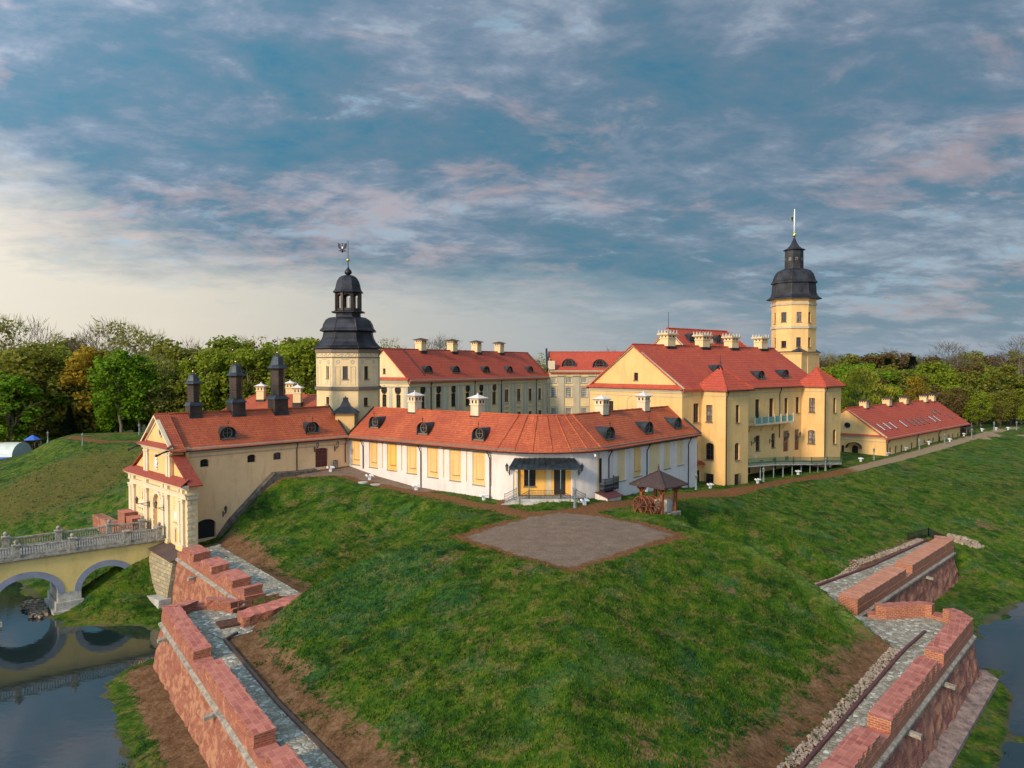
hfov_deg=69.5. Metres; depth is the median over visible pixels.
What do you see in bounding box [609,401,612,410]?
window
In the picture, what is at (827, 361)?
bare tree
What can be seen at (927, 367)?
broadleaf tree
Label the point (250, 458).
window
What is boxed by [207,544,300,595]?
lane
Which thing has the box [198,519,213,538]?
door
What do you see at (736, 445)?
window
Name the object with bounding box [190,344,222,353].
broadleaf tree
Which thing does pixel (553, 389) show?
window
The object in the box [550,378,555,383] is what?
window
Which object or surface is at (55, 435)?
broadleaf tree
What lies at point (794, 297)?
church tower
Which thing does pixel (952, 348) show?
bare tree
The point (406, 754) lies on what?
weed clumps
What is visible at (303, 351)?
broadleaf tree
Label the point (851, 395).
leafy tree
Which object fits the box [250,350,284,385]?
broadleaf tree
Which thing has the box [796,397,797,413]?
window
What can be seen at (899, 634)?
yard
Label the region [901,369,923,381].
broadleaf tree
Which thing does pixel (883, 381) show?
russet tree
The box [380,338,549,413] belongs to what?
courtyard wing
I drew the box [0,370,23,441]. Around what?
broadleaf tree
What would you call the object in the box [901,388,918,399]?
broadleaf tree
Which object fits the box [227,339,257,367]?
broadleaf tree
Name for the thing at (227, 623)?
wooden hatch
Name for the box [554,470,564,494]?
door
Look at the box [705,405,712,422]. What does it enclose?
window
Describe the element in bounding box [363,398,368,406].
window
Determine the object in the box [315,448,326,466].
door
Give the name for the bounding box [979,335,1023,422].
bare tree
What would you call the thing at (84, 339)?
bare tree
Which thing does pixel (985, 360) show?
russet tree
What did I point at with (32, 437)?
parasol
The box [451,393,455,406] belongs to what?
window
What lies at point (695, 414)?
window
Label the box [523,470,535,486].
window
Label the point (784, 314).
window
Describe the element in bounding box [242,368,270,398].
broadleaf tree
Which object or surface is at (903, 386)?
broadleaf tree
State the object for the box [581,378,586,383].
window
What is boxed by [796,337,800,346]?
window
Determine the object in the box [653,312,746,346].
roof
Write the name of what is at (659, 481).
well pavilion
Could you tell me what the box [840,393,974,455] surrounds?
barrack
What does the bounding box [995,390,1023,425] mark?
broadleaf tree
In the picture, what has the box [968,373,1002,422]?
leafy tree
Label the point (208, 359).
broadleaf tree
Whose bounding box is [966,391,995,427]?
broadleaf tree
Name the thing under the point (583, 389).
window
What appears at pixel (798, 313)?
window
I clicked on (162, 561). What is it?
stone buttress
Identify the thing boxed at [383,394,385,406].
window
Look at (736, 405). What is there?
window
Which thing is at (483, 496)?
floodlight
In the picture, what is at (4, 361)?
broadleaf tree
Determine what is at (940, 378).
broadleaf tree
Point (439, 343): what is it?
bare tree
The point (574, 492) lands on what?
lamp post
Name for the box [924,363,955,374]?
broadleaf tree
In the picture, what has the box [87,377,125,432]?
leafy tree
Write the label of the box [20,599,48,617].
riprap
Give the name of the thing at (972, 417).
broadleaf tree
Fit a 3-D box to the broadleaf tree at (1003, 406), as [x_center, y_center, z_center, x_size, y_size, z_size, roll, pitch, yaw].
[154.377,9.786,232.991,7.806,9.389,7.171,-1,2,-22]
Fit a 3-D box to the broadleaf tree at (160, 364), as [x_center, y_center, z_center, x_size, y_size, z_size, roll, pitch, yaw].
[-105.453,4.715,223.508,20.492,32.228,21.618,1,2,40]
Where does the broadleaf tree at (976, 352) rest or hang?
on the ground at (988, 465)
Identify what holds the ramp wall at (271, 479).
on the ground at (988, 465)
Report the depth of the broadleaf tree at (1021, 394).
254.38 m
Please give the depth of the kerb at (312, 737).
53.93 m
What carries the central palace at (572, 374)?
on the ground at (988, 465)
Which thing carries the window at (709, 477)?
in the block
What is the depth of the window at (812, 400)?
147.40 m
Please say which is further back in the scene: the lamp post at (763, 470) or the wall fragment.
the lamp post at (763, 470)
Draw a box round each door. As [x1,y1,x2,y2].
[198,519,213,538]
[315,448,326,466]
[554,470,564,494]
[783,431,787,451]
[795,429,797,449]
[852,445,857,452]
[960,428,965,435]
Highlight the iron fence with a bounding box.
[907,527,944,539]
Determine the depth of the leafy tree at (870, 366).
317.93 m
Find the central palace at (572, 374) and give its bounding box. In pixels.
[545,348,623,413]
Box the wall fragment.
[237,593,301,627]
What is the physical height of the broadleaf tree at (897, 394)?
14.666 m
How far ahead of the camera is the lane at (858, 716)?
55.39 m
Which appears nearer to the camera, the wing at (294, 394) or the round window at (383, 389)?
the wing at (294, 394)
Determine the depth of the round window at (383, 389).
184.29 m
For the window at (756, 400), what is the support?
in the block
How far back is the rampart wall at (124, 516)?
107.10 m
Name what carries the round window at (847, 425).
in the barrack
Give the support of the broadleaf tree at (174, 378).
on the ground at (988, 465)
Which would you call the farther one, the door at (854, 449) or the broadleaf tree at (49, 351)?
the broadleaf tree at (49, 351)
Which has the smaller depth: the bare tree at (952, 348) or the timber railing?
the timber railing
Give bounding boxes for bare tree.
[4,315,63,447]
[53,337,87,370]
[60,327,109,349]
[73,318,142,432]
[177,337,204,349]
[427,332,446,349]
[433,335,463,349]
[819,355,840,368]
[821,352,839,362]
[911,340,983,369]
[937,351,972,369]
[943,354,974,367]
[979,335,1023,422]
[981,353,1006,419]
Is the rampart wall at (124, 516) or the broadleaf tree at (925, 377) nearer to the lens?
the rampart wall at (124, 516)
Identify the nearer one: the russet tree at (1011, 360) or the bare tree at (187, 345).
the bare tree at (187, 345)
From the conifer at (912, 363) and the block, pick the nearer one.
the block
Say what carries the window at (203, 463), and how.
in the gate building at (196, 473)
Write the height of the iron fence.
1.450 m
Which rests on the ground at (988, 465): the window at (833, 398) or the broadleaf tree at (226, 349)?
the broadleaf tree at (226, 349)
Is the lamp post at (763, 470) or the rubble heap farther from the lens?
the lamp post at (763, 470)
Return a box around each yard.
[187,609,254,638]
[854,615,946,650]
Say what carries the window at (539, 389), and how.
in the courtyard wing at (452, 377)
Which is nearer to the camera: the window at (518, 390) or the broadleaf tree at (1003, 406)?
the window at (518, 390)
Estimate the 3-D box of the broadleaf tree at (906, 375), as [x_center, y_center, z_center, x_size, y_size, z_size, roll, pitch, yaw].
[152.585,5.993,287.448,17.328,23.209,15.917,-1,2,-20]
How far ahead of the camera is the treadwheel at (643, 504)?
91.14 m
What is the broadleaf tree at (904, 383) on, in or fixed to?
on the ground at (988, 465)
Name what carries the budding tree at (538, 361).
on the ground at (988, 465)
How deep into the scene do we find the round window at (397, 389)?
181.88 m
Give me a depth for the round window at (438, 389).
190.00 m
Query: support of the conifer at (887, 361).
on the ground at (988, 465)
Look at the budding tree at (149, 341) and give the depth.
225.02 m
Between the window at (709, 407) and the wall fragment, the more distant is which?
the window at (709, 407)
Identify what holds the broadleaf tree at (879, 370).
on the ground at (988, 465)
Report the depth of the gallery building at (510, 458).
105.15 m
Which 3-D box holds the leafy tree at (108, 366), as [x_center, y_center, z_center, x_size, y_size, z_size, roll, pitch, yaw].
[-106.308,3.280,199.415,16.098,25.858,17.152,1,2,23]
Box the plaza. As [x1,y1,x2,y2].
[451,510,686,571]
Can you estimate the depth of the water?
72.40 m
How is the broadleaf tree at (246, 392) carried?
on the ground at (988, 465)
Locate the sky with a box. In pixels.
[0,0,1023,367]
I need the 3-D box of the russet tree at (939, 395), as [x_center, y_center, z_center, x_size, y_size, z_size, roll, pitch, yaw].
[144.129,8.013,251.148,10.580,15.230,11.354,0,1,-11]
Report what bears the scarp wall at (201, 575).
on the ground at (988, 465)
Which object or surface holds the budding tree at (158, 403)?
on the ground at (988, 465)
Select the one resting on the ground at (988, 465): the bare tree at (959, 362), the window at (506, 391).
the bare tree at (959, 362)
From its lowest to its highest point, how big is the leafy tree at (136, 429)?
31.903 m
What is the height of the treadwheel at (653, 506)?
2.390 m
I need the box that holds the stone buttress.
[147,542,178,608]
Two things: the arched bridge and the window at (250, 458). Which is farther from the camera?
the window at (250, 458)
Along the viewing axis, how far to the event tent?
186.29 m
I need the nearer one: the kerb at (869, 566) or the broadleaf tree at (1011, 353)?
the kerb at (869, 566)
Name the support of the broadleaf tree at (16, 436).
on the ground at (988, 465)
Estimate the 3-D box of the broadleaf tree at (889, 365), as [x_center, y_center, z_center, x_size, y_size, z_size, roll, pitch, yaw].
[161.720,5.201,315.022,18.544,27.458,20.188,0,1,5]
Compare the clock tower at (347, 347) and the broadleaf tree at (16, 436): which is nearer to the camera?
the clock tower at (347, 347)
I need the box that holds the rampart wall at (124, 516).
[93,509,139,533]
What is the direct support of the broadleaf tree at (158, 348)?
on the ground at (988, 465)
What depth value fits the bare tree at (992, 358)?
342.47 m
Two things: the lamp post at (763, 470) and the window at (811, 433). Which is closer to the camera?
the lamp post at (763, 470)
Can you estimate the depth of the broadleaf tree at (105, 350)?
209.32 m
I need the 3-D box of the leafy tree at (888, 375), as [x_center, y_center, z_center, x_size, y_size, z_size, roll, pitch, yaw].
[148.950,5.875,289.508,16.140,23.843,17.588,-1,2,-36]
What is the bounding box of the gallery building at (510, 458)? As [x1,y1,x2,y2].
[347,390,701,504]
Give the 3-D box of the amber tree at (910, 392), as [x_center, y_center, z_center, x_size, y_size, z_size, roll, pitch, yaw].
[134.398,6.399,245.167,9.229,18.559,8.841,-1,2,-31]
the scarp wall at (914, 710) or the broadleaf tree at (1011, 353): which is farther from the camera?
the broadleaf tree at (1011, 353)
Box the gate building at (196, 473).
[122,336,348,550]
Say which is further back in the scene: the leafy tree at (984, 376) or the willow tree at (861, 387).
the leafy tree at (984, 376)
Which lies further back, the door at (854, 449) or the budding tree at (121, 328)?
the budding tree at (121, 328)
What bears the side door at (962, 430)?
in the barrack
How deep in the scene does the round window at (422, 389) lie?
184.52 m
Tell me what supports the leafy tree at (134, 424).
on the ground at (988, 465)
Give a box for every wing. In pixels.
[223,380,316,409]
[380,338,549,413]
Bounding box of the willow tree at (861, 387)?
[837,363,898,408]
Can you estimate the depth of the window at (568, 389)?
238.37 m
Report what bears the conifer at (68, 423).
on the ground at (988, 465)
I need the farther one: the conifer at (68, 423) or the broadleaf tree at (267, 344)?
the broadleaf tree at (267, 344)
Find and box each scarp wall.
[153,596,306,767]
[172,544,264,607]
[817,601,981,767]
[838,535,958,616]
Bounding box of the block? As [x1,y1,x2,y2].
[585,330,845,485]
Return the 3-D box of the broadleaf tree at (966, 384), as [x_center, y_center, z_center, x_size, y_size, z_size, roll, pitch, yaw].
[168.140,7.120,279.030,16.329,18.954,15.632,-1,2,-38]
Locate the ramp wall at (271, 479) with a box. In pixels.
[216,468,316,537]
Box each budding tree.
[0,313,39,354]
[0,315,42,351]
[29,333,68,348]
[72,315,139,354]
[101,321,161,431]
[126,328,172,358]
[129,353,182,416]
[235,333,275,349]
[378,336,406,349]
[534,353,547,413]
[819,354,838,362]
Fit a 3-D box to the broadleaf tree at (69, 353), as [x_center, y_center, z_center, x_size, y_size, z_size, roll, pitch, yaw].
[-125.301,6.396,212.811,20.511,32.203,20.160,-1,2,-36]
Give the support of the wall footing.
on the ground at (988, 465)
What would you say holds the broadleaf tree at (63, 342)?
on the ground at (988, 465)
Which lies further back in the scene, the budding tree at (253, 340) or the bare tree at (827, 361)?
the bare tree at (827, 361)
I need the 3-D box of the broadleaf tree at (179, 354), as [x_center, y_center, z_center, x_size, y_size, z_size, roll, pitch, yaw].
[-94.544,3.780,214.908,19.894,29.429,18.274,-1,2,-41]
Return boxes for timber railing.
[238,593,278,610]
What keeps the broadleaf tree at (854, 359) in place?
on the ground at (988, 465)
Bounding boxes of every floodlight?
[479,493,487,499]
[580,498,588,505]
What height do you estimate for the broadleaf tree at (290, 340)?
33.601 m
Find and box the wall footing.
[920,669,998,767]
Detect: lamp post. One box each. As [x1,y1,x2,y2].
[573,487,576,507]
[694,473,697,489]
[762,466,764,481]
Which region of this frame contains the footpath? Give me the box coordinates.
[62,425,1023,516]
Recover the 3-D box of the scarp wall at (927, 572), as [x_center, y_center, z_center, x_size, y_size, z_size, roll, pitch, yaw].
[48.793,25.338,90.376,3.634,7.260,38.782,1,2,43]
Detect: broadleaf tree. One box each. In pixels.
[0,340,74,444]
[0,346,70,443]
[0,347,49,449]
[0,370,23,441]
[6,407,40,441]
[13,395,62,448]
[29,370,78,439]
[33,376,90,436]
[36,344,72,372]
[41,350,94,395]
[45,336,83,354]
[64,376,105,433]
[82,349,123,432]
[141,338,191,372]
[141,373,178,422]
[142,347,175,425]
[149,377,180,413]
[156,347,205,404]
[156,352,185,379]
[164,378,204,412]
[165,354,221,411]
[170,349,213,403]
[184,348,245,410]
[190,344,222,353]
[200,334,246,363]
[205,347,246,395]
[205,383,229,410]
[207,351,266,384]
[220,346,291,407]
[224,383,253,406]
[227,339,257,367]
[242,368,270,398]
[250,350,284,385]
[255,341,288,380]
[267,343,315,393]
[275,337,299,349]
[285,338,319,393]
[291,337,315,344]
[819,367,846,379]
[823,364,845,370]
[826,353,867,366]
[846,374,879,404]
[861,353,896,366]
[874,367,895,374]
[877,386,902,402]
[881,364,902,371]
[889,370,919,388]
[891,384,910,401]
[896,380,926,388]
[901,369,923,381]
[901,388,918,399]
[915,360,947,384]
[920,374,936,393]
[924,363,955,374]
[926,371,960,399]
[938,368,963,381]
[938,384,966,416]
[942,378,977,405]
[950,370,993,422]
[952,350,985,364]
[953,384,984,420]
[959,361,988,366]
[962,402,983,426]
[966,390,989,424]
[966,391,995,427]
[972,363,1023,423]
[982,374,1022,407]
[984,390,1016,425]
[988,400,1013,426]
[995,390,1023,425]
[999,349,1023,361]
[1011,390,1023,423]
[1016,405,1023,422]
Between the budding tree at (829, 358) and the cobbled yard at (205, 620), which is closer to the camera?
the cobbled yard at (205, 620)
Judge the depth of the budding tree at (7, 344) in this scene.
223.32 m
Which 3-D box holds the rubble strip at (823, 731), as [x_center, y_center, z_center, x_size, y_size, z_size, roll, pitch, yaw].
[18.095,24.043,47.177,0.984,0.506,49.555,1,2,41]
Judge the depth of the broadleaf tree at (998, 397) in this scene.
242.45 m
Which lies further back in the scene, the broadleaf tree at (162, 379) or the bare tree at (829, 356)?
the bare tree at (829, 356)
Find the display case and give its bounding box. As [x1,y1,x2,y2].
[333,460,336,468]
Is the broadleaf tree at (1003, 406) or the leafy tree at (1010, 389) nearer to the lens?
the broadleaf tree at (1003, 406)
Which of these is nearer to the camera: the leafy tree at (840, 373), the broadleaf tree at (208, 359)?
the broadleaf tree at (208, 359)
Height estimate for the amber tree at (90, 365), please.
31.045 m
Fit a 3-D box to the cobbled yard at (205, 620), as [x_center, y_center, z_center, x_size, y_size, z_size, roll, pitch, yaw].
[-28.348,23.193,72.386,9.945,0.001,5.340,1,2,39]
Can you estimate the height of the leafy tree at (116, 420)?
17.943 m
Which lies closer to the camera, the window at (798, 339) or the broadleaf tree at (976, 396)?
the window at (798, 339)
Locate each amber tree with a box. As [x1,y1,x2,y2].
[43,344,114,432]
[68,350,114,420]
[903,376,932,400]
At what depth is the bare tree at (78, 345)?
216.31 m
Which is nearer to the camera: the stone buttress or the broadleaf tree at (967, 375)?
the stone buttress
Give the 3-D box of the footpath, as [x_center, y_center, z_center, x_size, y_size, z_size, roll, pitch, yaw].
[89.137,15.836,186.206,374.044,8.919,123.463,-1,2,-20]
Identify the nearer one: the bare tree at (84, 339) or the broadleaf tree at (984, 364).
the bare tree at (84, 339)
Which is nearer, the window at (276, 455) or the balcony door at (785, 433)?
the window at (276, 455)
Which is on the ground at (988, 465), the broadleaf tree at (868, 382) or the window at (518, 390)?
the broadleaf tree at (868, 382)
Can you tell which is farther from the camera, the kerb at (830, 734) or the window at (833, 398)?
the window at (833, 398)
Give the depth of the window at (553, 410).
238.55 m
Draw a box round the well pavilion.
[629,464,687,515]
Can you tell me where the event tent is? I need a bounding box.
[0,442,31,458]
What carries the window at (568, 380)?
in the central palace at (572, 374)
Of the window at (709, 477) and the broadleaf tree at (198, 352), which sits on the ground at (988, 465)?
the broadleaf tree at (198, 352)
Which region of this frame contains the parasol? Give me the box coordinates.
[25,435,40,447]
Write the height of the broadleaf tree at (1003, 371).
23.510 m
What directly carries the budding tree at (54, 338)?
on the ground at (988, 465)
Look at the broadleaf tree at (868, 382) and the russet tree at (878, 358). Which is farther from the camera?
the russet tree at (878, 358)
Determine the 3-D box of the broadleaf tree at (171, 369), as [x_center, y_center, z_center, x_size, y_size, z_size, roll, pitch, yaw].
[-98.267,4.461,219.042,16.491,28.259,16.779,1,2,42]
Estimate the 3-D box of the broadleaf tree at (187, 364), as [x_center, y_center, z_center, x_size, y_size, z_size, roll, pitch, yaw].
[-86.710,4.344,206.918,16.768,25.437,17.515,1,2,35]
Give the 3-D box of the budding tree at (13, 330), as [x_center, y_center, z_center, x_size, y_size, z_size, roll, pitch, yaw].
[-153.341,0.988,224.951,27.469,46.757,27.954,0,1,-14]
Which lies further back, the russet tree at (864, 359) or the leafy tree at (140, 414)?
the russet tree at (864, 359)
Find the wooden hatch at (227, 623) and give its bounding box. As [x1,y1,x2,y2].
[215,618,240,628]
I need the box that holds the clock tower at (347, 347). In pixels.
[312,243,382,431]
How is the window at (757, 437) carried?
in the block
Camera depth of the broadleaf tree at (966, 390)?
256.09 m
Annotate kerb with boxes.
[223,631,345,767]
[798,630,925,767]
[815,539,926,585]
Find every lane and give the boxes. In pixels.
[198,628,337,767]
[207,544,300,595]
[806,639,932,767]
[819,542,927,602]
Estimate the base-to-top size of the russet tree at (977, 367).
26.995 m
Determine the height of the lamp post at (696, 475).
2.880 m
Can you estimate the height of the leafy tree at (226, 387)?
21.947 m
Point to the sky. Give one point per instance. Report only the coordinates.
(532, 177)
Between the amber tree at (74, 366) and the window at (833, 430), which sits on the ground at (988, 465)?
the amber tree at (74, 366)
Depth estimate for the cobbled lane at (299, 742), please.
53.15 m
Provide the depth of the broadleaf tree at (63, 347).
215.69 m
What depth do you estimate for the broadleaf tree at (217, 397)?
202.88 m
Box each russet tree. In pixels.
[847,354,881,367]
[869,352,908,367]
[870,375,889,399]
[888,351,912,369]
[917,355,940,364]
[926,385,951,408]
[940,387,971,419]
[955,365,978,417]
[958,363,985,422]
[968,355,1007,367]
[1004,358,1023,418]
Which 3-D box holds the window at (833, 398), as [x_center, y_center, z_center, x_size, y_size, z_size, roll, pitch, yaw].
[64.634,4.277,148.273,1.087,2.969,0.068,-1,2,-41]
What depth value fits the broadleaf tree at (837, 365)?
320.82 m
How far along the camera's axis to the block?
136.34 m
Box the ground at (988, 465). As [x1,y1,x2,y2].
[0,417,1023,767]
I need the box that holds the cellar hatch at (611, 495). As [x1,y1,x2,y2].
[594,490,622,500]
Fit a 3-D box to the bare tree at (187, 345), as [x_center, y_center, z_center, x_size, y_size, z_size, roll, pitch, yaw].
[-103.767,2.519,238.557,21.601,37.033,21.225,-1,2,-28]
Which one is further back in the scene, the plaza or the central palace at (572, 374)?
the central palace at (572, 374)
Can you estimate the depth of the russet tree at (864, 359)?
349.63 m
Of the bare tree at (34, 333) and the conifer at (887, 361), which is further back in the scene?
the conifer at (887, 361)
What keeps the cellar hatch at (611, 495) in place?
on the ground at (988, 465)
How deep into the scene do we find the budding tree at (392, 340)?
213.02 m
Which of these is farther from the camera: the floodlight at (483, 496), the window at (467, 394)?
the window at (467, 394)
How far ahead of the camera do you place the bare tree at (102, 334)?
227.31 m
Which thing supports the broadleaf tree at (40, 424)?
on the ground at (988, 465)
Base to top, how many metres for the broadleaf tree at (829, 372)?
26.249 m
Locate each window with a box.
[200,459,207,466]
[247,454,254,461]
[273,452,279,459]
[342,366,348,379]
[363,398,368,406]
[364,366,369,379]
[381,385,386,393]
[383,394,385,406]
[395,387,400,394]
[396,395,400,407]
[420,387,425,393]
[436,386,440,393]
[436,394,441,407]
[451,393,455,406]
[466,393,469,405]
[492,392,495,404]
[505,389,508,401]
[517,389,519,400]
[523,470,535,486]
[538,388,541,399]
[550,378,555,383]
[550,387,555,397]
[551,408,555,413]
[566,378,571,383]
[566,387,571,397]
[566,408,570,413]
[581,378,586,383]
[581,387,586,397]
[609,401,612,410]
[693,403,699,422]
[704,443,713,460]
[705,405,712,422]
[705,473,712,482]
[735,405,739,423]
[735,443,739,460]
[735,473,740,484]
[755,399,758,417]
[755,435,759,451]
[769,398,772,416]
[780,312,786,322]
[785,398,788,413]
[796,312,801,322]
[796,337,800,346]
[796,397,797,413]
[808,398,814,412]
[808,430,815,444]
[832,430,834,444]
[833,398,834,412]
[844,422,850,428]
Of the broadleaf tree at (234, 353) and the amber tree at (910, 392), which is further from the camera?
the amber tree at (910, 392)
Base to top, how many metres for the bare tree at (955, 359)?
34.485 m
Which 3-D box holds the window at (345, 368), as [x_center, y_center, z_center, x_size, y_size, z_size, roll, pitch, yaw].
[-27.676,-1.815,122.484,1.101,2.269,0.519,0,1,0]
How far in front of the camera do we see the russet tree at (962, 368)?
303.20 m
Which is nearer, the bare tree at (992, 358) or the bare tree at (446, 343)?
the bare tree at (446, 343)
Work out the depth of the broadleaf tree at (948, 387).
259.38 m
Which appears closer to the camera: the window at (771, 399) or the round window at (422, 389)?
the window at (771, 399)
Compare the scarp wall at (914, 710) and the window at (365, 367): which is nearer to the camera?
the scarp wall at (914, 710)
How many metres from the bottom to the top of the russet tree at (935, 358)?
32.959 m
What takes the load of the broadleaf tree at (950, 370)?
on the ground at (988, 465)
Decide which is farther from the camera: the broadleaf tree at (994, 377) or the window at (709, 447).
the broadleaf tree at (994, 377)
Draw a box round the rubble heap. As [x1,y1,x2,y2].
[946,533,983,548]
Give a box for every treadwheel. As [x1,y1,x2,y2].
[633,495,650,512]
[642,496,660,513]
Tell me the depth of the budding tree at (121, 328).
233.17 m
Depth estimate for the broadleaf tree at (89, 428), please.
203.01 m
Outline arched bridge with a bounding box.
[0,515,165,626]
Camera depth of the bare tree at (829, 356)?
387.02 m
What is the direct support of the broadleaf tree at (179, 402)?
on the ground at (988, 465)
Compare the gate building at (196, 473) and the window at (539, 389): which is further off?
the window at (539, 389)
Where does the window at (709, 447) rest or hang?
in the block
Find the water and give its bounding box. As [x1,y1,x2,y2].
[0,581,1023,767]
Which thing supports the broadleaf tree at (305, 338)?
on the ground at (988, 465)
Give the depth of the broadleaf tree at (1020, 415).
227.99 m
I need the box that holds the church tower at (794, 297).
[766,209,821,373]
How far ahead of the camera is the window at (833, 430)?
148.66 m
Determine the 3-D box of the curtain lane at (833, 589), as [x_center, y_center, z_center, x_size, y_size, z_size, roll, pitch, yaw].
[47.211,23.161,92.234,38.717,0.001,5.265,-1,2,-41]
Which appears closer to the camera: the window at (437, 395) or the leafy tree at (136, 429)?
the window at (437, 395)
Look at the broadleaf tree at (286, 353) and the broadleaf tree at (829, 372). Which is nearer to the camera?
the broadleaf tree at (286, 353)
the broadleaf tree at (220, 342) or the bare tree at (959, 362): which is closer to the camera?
the broadleaf tree at (220, 342)
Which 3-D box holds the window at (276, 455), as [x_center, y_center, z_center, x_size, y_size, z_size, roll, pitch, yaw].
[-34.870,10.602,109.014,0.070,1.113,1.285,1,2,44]
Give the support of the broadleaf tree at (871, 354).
on the ground at (988, 465)
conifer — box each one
[57,405,81,437]
[882,358,892,367]
[905,356,916,370]
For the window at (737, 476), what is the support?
in the block
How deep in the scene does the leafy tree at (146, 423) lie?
209.93 m
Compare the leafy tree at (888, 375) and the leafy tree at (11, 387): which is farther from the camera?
the leafy tree at (888, 375)
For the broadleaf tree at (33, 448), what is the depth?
211.72 m
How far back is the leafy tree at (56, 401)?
202.13 m
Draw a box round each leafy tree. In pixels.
[0,373,45,441]
[43,387,82,439]
[84,348,149,431]
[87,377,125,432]
[97,391,132,432]
[108,353,165,431]
[111,350,153,431]
[126,385,144,431]
[143,372,157,427]
[216,371,246,401]
[831,363,865,381]
[841,389,860,410]
[858,363,881,383]
[877,369,904,395]
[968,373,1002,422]
[992,377,1023,422]
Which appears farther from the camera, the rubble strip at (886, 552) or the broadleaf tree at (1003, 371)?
the broadleaf tree at (1003, 371)
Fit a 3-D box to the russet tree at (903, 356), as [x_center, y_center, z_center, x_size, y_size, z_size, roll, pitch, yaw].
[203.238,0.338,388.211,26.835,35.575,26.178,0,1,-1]
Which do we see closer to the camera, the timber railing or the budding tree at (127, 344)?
the timber railing
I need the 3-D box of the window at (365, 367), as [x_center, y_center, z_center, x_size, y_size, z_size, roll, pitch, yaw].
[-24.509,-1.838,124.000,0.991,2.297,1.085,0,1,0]
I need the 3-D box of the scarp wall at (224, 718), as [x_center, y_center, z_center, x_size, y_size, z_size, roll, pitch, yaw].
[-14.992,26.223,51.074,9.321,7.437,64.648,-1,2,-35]
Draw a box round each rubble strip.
[777,647,899,767]
[814,538,922,583]
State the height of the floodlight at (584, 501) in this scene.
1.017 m
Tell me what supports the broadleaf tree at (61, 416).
on the ground at (988, 465)
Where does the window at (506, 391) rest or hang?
in the courtyard wing at (452, 377)
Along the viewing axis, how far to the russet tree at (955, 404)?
230.30 m
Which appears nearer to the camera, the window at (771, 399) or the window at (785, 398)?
the window at (771, 399)
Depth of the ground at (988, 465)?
67.14 m
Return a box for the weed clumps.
[117,507,1007,767]
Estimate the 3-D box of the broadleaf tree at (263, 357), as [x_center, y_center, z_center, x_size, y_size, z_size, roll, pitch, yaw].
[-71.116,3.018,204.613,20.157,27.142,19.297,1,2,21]
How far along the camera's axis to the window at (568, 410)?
238.55 m

